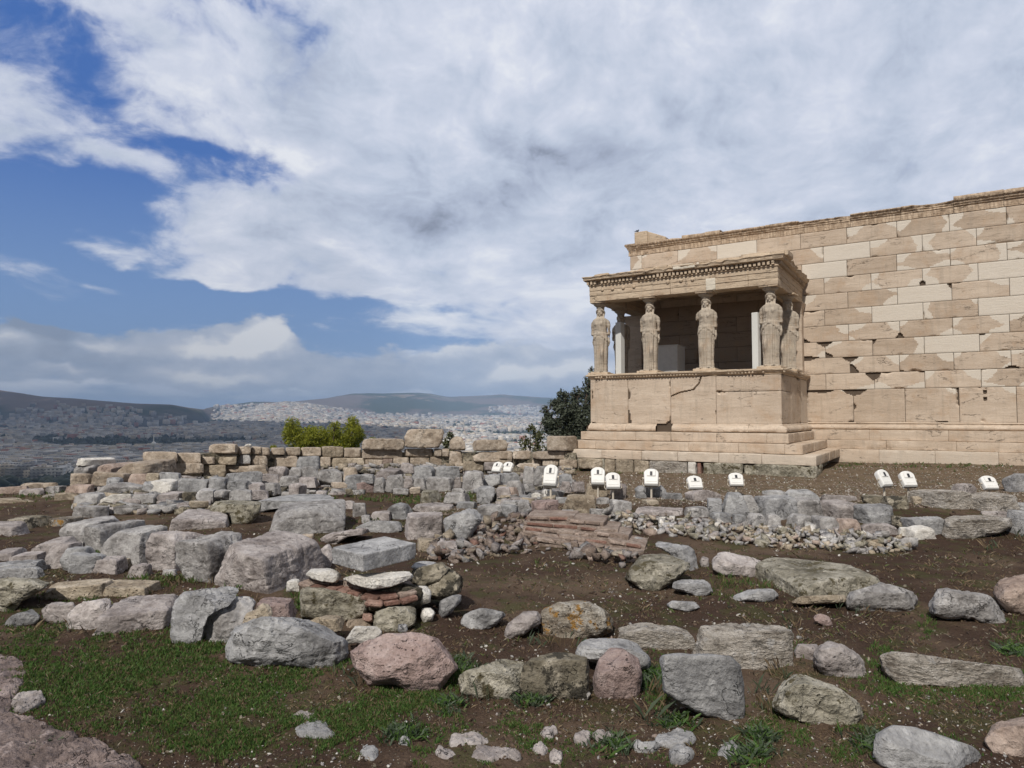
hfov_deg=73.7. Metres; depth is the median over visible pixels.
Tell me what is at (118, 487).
stone block
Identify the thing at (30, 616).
stone block
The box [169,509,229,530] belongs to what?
stone block
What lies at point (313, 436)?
bush
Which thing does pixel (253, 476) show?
stone block
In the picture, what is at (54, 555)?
stone block
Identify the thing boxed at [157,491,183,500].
stone block
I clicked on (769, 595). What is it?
stone block
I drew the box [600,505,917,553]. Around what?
rubble heap
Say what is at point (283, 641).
stone block
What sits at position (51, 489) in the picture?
stone block
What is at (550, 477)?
floodlight
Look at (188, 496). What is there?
stone block
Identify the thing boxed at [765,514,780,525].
stone block
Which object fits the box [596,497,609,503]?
stone block
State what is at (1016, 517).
stone block
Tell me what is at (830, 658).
stone block
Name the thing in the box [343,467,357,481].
stone block
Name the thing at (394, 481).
stone block
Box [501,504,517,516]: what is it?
stone block
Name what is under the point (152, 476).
stone block
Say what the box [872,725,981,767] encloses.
stone block
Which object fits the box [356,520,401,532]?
stone block
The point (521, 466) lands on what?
stone block
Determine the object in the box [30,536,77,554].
stone block
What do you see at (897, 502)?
stone block
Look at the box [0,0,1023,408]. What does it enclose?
sky
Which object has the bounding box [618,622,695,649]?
stone block
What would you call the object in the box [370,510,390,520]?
stone block
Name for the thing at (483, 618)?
stone block
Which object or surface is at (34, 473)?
apartment building
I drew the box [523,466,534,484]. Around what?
stone block
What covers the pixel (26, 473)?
apartment building
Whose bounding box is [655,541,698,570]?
stone block
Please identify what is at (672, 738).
flat stone
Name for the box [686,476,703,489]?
floodlight
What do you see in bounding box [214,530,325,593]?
stone block
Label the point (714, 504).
stone block
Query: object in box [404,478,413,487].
stone block
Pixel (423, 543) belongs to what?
stone block
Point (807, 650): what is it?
stone block
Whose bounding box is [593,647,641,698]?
stone block
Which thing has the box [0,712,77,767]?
flat stone
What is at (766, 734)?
weeds
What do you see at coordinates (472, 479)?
stone block
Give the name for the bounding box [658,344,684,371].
equipment case
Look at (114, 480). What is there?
stone block
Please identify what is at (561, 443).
stone block
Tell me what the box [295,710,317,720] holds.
flat stone
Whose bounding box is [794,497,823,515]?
stone block
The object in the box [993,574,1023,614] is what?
stone block
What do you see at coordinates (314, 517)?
stone block
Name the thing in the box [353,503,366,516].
stone block
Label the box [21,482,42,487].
stone block
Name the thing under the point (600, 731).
flat stone
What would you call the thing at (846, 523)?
stone block
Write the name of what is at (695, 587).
stone block
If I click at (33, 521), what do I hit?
stone block
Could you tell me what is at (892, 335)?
temple
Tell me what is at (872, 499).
stone block
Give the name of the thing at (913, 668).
stone block
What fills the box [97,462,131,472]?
stone block
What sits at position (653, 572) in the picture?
stone block
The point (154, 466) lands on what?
stone block
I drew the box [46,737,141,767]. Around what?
flat stone
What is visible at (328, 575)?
stone block
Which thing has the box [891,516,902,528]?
stone block
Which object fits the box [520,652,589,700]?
stone block
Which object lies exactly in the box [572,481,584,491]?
stone block
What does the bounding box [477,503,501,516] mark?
stone block
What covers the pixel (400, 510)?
stone block
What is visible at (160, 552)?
stone block
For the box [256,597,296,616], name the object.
stone block
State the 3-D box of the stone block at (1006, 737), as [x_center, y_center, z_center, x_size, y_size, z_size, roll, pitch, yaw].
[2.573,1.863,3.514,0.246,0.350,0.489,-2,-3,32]
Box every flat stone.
[0,654,25,714]
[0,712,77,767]
[11,690,45,714]
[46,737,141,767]
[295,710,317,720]
[295,720,333,738]
[360,744,378,760]
[398,736,410,745]
[435,745,455,758]
[449,731,487,746]
[472,744,510,762]
[505,748,520,760]
[533,741,547,754]
[540,725,557,739]
[549,748,562,763]
[573,730,590,744]
[591,729,615,742]
[633,739,659,752]
[655,727,695,748]
[669,744,694,764]
[717,740,737,758]
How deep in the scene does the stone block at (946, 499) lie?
11.13 m
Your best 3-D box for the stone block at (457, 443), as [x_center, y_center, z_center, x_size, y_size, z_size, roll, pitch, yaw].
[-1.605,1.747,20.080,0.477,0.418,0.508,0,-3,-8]
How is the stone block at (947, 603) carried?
on the ground at (516, 606)
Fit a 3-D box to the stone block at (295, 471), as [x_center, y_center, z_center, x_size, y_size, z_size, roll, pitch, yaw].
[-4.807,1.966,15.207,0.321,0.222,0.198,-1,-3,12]
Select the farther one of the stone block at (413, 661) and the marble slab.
the marble slab
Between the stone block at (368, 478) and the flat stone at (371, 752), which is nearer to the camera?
the flat stone at (371, 752)
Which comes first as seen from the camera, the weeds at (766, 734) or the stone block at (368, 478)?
the weeds at (766, 734)
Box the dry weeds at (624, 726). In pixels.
[0,464,1023,767]
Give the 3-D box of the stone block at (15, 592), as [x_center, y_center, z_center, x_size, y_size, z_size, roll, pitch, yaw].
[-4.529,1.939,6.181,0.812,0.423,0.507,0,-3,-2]
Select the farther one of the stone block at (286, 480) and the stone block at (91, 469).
the stone block at (91, 469)
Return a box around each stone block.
[0,486,28,493]
[0,498,32,502]
[0,521,29,536]
[0,547,26,560]
[0,559,47,569]
[0,566,44,577]
[0,577,49,611]
[5,609,39,626]
[7,515,51,528]
[9,551,45,560]
[19,488,44,495]
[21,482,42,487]
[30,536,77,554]
[41,602,74,623]
[42,494,53,497]
[42,579,112,599]
[43,482,57,487]
[44,486,66,493]
[45,541,81,568]
[49,516,83,526]
[54,492,78,500]
[59,516,118,545]
[59,546,95,570]
[65,484,93,493]
[66,598,111,629]
[68,552,105,573]
[70,473,92,484]
[71,492,105,508]
[72,505,109,517]
[74,464,103,473]
[76,457,115,465]
[84,520,144,550]
[91,471,130,485]
[91,556,127,574]
[92,594,177,635]
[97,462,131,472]
[97,482,141,492]
[100,494,134,502]
[100,525,167,564]
[103,580,160,596]
[106,477,122,484]
[112,504,146,513]
[117,459,176,473]
[127,558,131,567]
[127,563,152,577]
[128,473,146,484]
[132,493,159,503]
[142,481,152,490]
[145,530,203,570]
[146,473,159,480]
[150,479,177,492]
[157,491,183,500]
[159,472,180,480]
[162,569,176,575]
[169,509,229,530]
[170,586,238,643]
[175,531,241,582]
[178,478,208,491]
[182,492,196,500]
[189,501,208,508]
[196,488,215,502]
[203,596,255,643]
[208,476,227,489]
[209,444,237,453]
[209,500,260,523]
[214,489,231,498]
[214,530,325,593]
[225,616,348,668]
[226,471,262,481]
[227,480,251,490]
[229,488,252,500]
[243,609,257,622]
[248,465,268,473]
[249,482,265,492]
[252,490,268,499]
[253,603,272,617]
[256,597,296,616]
[258,494,333,511]
[262,474,278,483]
[265,483,281,495]
[269,466,288,480]
[269,499,345,533]
[279,475,298,486]
[286,579,299,591]
[288,467,301,476]
[288,483,306,494]
[296,456,320,468]
[299,477,317,488]
[302,466,318,478]
[302,534,313,537]
[306,568,340,582]
[318,469,342,484]
[319,615,344,631]
[320,528,369,543]
[321,544,332,567]
[331,482,346,488]
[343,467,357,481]
[343,571,412,589]
[344,474,360,489]
[345,488,353,495]
[345,500,354,508]
[346,626,381,643]
[350,632,457,691]
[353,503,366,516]
[356,482,373,491]
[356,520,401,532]
[360,474,374,483]
[361,515,370,522]
[362,438,404,449]
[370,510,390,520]
[373,477,385,492]
[375,468,402,479]
[385,474,403,491]
[387,502,412,519]
[393,488,409,494]
[397,624,407,632]
[400,463,414,472]
[404,429,443,447]
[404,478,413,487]
[404,511,442,539]
[409,487,419,493]
[411,561,435,568]
[412,465,435,480]
[412,502,453,511]
[413,478,426,490]
[417,538,434,551]
[420,490,441,503]
[426,476,453,491]
[435,466,460,479]
[437,540,456,556]
[443,508,481,539]
[444,492,469,503]
[449,436,465,450]
[451,488,464,492]
[454,477,461,488]
[456,501,476,508]
[458,659,524,699]
[461,608,505,629]
[462,471,483,492]
[472,440,507,450]
[476,486,494,503]
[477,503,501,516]
[483,474,502,487]
[496,487,510,498]
[501,472,519,482]
[501,499,529,512]
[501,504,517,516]
[504,611,540,638]
[506,480,524,494]
[509,487,518,495]
[517,463,539,471]
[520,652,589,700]
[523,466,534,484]
[523,484,534,491]
[531,492,541,497]
[531,499,558,510]
[533,466,545,484]
[539,600,613,638]
[542,489,558,496]
[547,436,576,450]
[555,497,566,502]
[557,474,572,484]
[560,481,571,492]
[563,494,595,513]
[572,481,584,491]
[575,638,650,669]
[585,483,607,497]
[589,508,603,514]
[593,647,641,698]
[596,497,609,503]
[609,499,631,511]
[610,483,626,498]
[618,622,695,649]
[624,554,690,590]
[634,485,666,498]
[635,506,683,515]
[642,499,658,504]
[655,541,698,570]
[659,653,744,720]
[662,492,681,499]
[666,601,699,611]
[672,579,712,595]
[684,490,720,500]
[684,506,709,517]
[692,623,793,670]
[699,556,708,566]
[707,498,721,513]
[710,512,731,522]
[712,552,759,576]
[722,492,749,516]
[732,514,746,522]
[733,589,778,601]
[743,495,758,512]
[747,513,765,526]
[754,495,797,519]
[755,557,879,597]
[761,589,775,601]
[762,490,784,494]
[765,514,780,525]
[772,674,863,724]
[785,489,819,499]
[786,513,810,527]
[792,595,845,604]
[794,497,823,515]
[794,644,817,659]
[811,515,838,529]
[813,614,832,625]
[813,641,866,677]
[820,494,856,500]
[820,499,858,518]
[836,518,860,531]
[845,582,917,611]
[853,503,893,524]
[861,494,882,503]
[861,523,897,534]
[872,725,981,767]
[879,651,1023,687]
[882,496,908,508]
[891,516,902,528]
[897,527,905,535]
[900,516,943,534]
[904,525,935,539]
[908,489,971,509]
[910,496,921,504]
[928,588,1005,622]
[942,515,1011,538]
[951,483,976,492]
[971,491,1019,511]
[980,511,1006,516]
[984,717,1023,756]
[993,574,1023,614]
[1002,473,1023,491]
[1005,510,1023,535]
[1018,502,1023,510]
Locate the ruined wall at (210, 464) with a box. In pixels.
[70,446,602,485]
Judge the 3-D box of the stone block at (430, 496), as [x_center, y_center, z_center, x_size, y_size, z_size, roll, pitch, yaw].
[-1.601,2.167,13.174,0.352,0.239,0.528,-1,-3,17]
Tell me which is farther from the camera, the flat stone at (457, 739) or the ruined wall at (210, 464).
the ruined wall at (210, 464)
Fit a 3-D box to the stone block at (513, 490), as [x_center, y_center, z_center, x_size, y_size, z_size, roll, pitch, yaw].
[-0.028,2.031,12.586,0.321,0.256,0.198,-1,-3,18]
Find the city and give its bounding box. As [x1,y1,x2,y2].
[0,400,586,477]
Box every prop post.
[615,322,624,373]
[751,312,760,368]
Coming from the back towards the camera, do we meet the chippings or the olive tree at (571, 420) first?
the olive tree at (571, 420)
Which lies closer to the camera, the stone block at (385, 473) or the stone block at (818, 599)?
the stone block at (818, 599)
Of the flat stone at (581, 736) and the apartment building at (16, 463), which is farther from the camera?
the apartment building at (16, 463)
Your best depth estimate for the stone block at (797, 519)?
10.10 m
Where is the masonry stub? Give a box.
[298,562,462,631]
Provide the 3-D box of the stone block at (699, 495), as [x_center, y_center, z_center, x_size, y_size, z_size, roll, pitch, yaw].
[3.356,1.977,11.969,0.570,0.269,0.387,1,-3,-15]
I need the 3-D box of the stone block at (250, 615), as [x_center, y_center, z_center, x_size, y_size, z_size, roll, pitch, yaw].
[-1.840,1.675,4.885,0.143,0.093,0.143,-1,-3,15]
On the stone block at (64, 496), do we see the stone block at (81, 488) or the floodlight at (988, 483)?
the stone block at (81, 488)
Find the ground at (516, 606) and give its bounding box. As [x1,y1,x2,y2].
[0,462,1023,767]
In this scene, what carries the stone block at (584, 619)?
on the ground at (516, 606)
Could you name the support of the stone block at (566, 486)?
on the bank rubble
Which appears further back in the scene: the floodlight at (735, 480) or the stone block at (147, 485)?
the stone block at (147, 485)
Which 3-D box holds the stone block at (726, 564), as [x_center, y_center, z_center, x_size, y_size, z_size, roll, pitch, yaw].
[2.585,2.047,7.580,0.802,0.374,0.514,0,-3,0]
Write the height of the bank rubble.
0.773 m
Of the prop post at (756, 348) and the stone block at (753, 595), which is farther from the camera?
the prop post at (756, 348)
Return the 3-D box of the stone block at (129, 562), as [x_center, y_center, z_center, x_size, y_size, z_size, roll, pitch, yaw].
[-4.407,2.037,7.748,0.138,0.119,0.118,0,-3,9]
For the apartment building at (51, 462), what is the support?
on the hills
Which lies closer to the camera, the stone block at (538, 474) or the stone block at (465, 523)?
the stone block at (465, 523)
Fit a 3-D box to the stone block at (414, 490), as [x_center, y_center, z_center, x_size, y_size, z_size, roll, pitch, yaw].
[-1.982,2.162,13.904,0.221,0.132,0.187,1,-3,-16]
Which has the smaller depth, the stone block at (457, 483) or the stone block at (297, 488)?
the stone block at (297, 488)
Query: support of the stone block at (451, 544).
on the ground at (516, 606)
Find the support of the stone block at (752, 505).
on the ground at (516, 606)
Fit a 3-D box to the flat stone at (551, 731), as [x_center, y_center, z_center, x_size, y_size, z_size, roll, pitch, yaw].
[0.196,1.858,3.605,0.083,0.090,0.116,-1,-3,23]
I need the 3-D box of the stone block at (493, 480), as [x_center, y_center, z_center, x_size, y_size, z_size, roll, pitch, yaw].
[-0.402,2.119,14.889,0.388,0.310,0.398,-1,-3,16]
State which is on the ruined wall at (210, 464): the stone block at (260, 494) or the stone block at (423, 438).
the stone block at (423, 438)
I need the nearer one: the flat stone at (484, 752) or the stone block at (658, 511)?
the flat stone at (484, 752)
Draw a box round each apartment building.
[0,460,20,464]
[0,462,15,476]
[5,465,19,477]
[19,462,35,476]
[23,469,30,477]
[29,470,45,478]
[31,465,44,469]
[33,464,52,469]
[44,465,65,476]
[46,460,58,464]
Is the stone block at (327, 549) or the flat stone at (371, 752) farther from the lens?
the stone block at (327, 549)
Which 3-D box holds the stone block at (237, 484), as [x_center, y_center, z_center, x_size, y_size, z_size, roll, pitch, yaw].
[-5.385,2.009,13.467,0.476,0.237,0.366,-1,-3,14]
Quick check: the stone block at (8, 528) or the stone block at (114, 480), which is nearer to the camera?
the stone block at (8, 528)
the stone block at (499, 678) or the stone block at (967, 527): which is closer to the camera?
the stone block at (499, 678)
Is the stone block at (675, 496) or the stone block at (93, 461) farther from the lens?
the stone block at (93, 461)
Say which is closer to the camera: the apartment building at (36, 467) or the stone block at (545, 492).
the stone block at (545, 492)
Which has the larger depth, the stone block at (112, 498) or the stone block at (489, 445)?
the stone block at (489, 445)
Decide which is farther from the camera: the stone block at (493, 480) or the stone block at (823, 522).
the stone block at (493, 480)
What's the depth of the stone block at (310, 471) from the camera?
15.14 m
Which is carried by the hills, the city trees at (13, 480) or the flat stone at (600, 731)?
the city trees at (13, 480)
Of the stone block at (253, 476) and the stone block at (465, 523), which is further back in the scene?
the stone block at (253, 476)
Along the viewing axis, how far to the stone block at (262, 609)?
4.83 m
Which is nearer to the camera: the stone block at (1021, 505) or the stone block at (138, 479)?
the stone block at (1021, 505)
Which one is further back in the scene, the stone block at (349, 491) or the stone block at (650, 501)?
the stone block at (349, 491)
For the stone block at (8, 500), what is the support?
on the ground at (516, 606)
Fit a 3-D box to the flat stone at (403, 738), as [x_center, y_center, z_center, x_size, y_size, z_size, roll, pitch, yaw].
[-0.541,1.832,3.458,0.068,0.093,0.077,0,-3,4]
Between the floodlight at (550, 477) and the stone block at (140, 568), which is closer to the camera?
the stone block at (140, 568)
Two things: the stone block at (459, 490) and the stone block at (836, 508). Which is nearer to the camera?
the stone block at (836, 508)
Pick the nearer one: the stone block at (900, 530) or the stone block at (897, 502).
the stone block at (900, 530)
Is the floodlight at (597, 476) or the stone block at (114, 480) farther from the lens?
the stone block at (114, 480)
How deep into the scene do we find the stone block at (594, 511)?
10.72 m
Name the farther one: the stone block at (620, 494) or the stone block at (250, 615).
the stone block at (620, 494)
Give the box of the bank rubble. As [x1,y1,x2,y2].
[72,462,575,514]
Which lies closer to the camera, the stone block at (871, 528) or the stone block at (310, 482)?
the stone block at (871, 528)
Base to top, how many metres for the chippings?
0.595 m
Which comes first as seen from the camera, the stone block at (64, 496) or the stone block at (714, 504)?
the stone block at (714, 504)
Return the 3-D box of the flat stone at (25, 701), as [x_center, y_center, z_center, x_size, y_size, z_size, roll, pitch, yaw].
[-2.819,1.851,3.969,0.292,0.094,0.169,-3,-4,44]
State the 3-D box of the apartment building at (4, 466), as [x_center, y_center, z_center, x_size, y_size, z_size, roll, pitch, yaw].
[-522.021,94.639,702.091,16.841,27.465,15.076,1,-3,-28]
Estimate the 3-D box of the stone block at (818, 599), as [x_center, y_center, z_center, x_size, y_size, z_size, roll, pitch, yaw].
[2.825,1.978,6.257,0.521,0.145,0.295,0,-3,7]
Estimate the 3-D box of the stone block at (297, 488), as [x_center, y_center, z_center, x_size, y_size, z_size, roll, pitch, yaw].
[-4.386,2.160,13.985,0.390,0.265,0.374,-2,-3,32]
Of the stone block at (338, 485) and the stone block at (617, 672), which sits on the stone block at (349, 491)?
the stone block at (338, 485)
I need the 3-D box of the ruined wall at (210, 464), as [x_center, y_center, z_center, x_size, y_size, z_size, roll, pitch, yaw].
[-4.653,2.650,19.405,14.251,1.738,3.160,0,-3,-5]
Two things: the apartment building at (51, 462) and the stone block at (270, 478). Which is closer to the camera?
the stone block at (270, 478)
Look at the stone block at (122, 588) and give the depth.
6.48 m
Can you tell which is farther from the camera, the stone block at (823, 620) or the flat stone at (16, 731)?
the stone block at (823, 620)
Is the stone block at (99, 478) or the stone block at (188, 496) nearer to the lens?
the stone block at (188, 496)
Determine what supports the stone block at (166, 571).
on the ground at (516, 606)
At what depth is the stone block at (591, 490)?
12.54 m
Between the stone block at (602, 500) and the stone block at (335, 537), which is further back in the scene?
the stone block at (602, 500)
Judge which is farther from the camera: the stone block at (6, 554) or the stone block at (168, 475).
the stone block at (168, 475)
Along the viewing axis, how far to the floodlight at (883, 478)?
12.09 m
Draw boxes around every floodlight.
[491,462,503,473]
[502,462,513,472]
[542,465,558,495]
[589,467,605,498]
[604,472,621,498]
[642,469,659,498]
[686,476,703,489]
[727,473,744,491]
[874,469,892,495]
[898,471,917,497]
[978,476,998,491]
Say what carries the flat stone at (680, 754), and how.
on the ground at (516, 606)
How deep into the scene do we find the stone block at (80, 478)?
14.72 m
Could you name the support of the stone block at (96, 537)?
on the ground at (516, 606)
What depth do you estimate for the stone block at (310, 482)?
14.73 m
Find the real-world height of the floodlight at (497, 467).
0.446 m
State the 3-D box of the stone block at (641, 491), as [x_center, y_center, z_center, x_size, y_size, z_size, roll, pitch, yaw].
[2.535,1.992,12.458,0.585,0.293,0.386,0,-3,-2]
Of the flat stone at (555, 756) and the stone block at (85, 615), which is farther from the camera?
the stone block at (85, 615)
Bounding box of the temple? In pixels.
[569,187,1023,477]
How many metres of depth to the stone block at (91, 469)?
15.57 m
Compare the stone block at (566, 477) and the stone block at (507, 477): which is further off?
the stone block at (507, 477)
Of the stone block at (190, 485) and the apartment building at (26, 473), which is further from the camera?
the apartment building at (26, 473)
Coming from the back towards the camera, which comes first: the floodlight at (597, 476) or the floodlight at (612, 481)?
the floodlight at (597, 476)
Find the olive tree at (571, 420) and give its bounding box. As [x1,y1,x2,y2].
[539,366,593,450]
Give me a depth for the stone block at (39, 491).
14.44 m
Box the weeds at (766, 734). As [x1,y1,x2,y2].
[4,639,1023,767]
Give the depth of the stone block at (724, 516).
10.33 m
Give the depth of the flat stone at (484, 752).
3.33 m
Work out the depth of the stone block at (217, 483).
13.34 m
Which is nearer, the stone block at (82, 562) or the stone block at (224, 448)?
the stone block at (82, 562)
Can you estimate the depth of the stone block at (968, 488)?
13.05 m
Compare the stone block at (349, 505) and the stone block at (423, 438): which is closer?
the stone block at (349, 505)
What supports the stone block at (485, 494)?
on the ground at (516, 606)
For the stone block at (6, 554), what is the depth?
8.27 m
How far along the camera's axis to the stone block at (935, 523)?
9.77 m
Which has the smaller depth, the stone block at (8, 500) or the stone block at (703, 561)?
the stone block at (703, 561)
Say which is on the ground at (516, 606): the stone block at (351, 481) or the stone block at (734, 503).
the stone block at (734, 503)
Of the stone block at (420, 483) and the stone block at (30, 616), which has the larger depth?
the stone block at (420, 483)
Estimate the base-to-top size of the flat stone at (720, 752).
0.098 m
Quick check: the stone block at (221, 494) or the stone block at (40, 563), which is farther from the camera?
the stone block at (221, 494)
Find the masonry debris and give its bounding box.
[426,511,643,567]
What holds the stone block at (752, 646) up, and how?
on the ground at (516, 606)
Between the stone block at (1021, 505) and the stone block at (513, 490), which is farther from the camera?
the stone block at (513, 490)
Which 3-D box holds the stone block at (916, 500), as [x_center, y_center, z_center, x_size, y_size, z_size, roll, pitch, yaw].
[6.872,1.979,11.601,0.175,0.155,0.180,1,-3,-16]
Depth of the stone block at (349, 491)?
13.82 m
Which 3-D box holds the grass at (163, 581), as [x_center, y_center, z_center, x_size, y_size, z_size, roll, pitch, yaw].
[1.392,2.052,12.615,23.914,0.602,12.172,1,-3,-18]
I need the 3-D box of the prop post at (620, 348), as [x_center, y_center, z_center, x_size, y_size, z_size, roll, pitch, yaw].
[3.235,-1.041,20.429,0.260,1.608,0.260,3,-4,-44]
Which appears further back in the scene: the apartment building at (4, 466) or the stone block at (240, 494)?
the apartment building at (4, 466)
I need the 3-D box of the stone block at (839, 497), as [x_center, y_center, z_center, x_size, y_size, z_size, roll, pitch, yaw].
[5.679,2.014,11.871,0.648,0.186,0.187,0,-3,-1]
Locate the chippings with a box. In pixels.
[419,463,1023,514]
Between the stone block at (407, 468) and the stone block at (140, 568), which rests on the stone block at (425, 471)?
the stone block at (407, 468)
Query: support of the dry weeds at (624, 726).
on the ground at (516, 606)
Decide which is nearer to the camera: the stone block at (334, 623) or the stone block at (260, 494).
the stone block at (334, 623)
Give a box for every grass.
[0,594,1023,767]
[2,461,1011,503]
[6,462,1016,600]
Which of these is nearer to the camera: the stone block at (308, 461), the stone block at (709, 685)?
the stone block at (709, 685)
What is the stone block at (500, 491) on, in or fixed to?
on the ground at (516, 606)
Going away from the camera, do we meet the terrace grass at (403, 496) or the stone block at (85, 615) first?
the stone block at (85, 615)
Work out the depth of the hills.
7242.56 m
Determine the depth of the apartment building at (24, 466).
697.90 m
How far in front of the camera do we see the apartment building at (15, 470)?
693.83 m
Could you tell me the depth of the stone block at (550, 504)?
10.97 m
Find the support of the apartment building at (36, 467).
on the hills
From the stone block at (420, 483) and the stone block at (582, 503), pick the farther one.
the stone block at (420, 483)
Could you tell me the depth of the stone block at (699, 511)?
10.56 m
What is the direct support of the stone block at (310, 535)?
on the ground at (516, 606)
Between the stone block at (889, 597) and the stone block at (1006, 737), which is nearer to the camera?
the stone block at (1006, 737)
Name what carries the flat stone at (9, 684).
on the ground at (516, 606)
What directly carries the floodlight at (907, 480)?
on the ground at (516, 606)
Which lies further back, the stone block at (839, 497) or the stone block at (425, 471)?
the stone block at (425, 471)
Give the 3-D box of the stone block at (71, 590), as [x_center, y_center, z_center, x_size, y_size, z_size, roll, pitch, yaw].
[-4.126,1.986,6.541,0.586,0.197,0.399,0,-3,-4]
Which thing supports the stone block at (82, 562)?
on the ground at (516, 606)
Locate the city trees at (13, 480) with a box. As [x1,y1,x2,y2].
[0,414,554,486]
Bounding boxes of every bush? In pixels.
[281,414,366,450]
[442,431,454,451]
[518,423,545,451]
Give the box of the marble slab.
[332,536,415,571]
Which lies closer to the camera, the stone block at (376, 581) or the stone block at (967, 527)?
the stone block at (376, 581)
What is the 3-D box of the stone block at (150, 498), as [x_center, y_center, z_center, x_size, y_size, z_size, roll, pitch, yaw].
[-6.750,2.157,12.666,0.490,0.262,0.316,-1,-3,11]
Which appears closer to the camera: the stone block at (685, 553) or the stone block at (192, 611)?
the stone block at (192, 611)
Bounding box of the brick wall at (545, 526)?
[522,510,647,552]
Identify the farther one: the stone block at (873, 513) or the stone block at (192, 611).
the stone block at (873, 513)
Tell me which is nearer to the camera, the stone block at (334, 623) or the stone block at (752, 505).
the stone block at (334, 623)
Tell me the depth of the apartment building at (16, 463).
759.09 m
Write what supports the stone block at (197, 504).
on the ground at (516, 606)
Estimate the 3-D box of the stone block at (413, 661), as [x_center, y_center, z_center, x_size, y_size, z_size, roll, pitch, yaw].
[-0.701,1.835,4.380,0.714,0.557,0.615,0,-3,-3]
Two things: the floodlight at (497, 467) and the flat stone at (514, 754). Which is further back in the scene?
the floodlight at (497, 467)
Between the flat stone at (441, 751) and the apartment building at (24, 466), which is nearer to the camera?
the flat stone at (441, 751)
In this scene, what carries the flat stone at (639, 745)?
on the ground at (516, 606)
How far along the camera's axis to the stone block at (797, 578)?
6.76 m
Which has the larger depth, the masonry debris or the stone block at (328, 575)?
the masonry debris
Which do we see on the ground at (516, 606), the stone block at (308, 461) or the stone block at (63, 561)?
the stone block at (63, 561)
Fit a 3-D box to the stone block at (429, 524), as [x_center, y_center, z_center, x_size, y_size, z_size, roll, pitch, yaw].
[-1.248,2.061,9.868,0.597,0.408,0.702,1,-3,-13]
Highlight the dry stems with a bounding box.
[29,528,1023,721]
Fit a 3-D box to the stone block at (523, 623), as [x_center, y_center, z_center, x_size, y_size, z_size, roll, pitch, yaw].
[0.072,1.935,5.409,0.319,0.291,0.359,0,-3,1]
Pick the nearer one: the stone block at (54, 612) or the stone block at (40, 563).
the stone block at (54, 612)
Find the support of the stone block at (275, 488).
on the ground at (516, 606)
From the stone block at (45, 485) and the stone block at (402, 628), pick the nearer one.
the stone block at (402, 628)
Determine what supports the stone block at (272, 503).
on the ground at (516, 606)
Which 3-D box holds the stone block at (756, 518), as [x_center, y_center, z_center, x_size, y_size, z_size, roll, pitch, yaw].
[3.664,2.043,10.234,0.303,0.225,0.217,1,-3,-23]
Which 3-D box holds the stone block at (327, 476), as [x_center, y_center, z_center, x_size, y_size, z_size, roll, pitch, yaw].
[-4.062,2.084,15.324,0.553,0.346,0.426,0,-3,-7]
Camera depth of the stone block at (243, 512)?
10.94 m
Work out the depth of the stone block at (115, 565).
7.41 m
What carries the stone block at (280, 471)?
on the ground at (516, 606)
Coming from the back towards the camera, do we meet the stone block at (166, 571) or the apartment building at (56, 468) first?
the apartment building at (56, 468)
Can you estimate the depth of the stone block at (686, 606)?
6.11 m
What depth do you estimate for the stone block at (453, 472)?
15.14 m
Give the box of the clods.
[0,496,1023,767]
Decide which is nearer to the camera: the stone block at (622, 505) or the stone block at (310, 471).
the stone block at (622, 505)
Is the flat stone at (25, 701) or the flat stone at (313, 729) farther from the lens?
the flat stone at (25, 701)
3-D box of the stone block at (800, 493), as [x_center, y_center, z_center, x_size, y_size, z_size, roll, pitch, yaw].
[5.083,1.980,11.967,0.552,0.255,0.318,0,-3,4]
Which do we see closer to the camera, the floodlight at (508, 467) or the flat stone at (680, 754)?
the flat stone at (680, 754)
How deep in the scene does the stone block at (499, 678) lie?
4.06 m
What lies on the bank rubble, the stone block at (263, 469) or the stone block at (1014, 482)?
the stone block at (263, 469)
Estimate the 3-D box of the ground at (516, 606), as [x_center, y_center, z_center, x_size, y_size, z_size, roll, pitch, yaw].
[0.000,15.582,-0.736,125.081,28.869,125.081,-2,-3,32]
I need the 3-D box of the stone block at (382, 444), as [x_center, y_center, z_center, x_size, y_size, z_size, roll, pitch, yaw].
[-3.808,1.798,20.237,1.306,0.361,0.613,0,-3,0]
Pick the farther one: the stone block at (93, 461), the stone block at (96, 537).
the stone block at (93, 461)
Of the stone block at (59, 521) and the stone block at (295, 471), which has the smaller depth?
the stone block at (59, 521)
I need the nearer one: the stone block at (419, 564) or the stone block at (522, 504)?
the stone block at (419, 564)
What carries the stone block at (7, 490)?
on the ground at (516, 606)
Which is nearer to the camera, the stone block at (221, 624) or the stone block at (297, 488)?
the stone block at (221, 624)
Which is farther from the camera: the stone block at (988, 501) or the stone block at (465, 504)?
the stone block at (465, 504)
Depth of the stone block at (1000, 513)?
10.71 m
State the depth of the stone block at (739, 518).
10.30 m
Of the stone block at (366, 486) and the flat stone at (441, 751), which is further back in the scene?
the stone block at (366, 486)
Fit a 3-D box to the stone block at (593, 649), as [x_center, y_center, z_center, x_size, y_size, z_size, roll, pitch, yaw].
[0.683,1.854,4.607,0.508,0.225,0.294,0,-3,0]
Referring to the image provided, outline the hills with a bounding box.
[0,390,588,443]
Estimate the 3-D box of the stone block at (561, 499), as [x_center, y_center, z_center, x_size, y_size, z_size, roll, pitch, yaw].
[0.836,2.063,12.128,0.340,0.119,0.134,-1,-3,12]
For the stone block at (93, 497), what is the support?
on the ground at (516, 606)
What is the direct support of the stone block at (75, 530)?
on the ground at (516, 606)

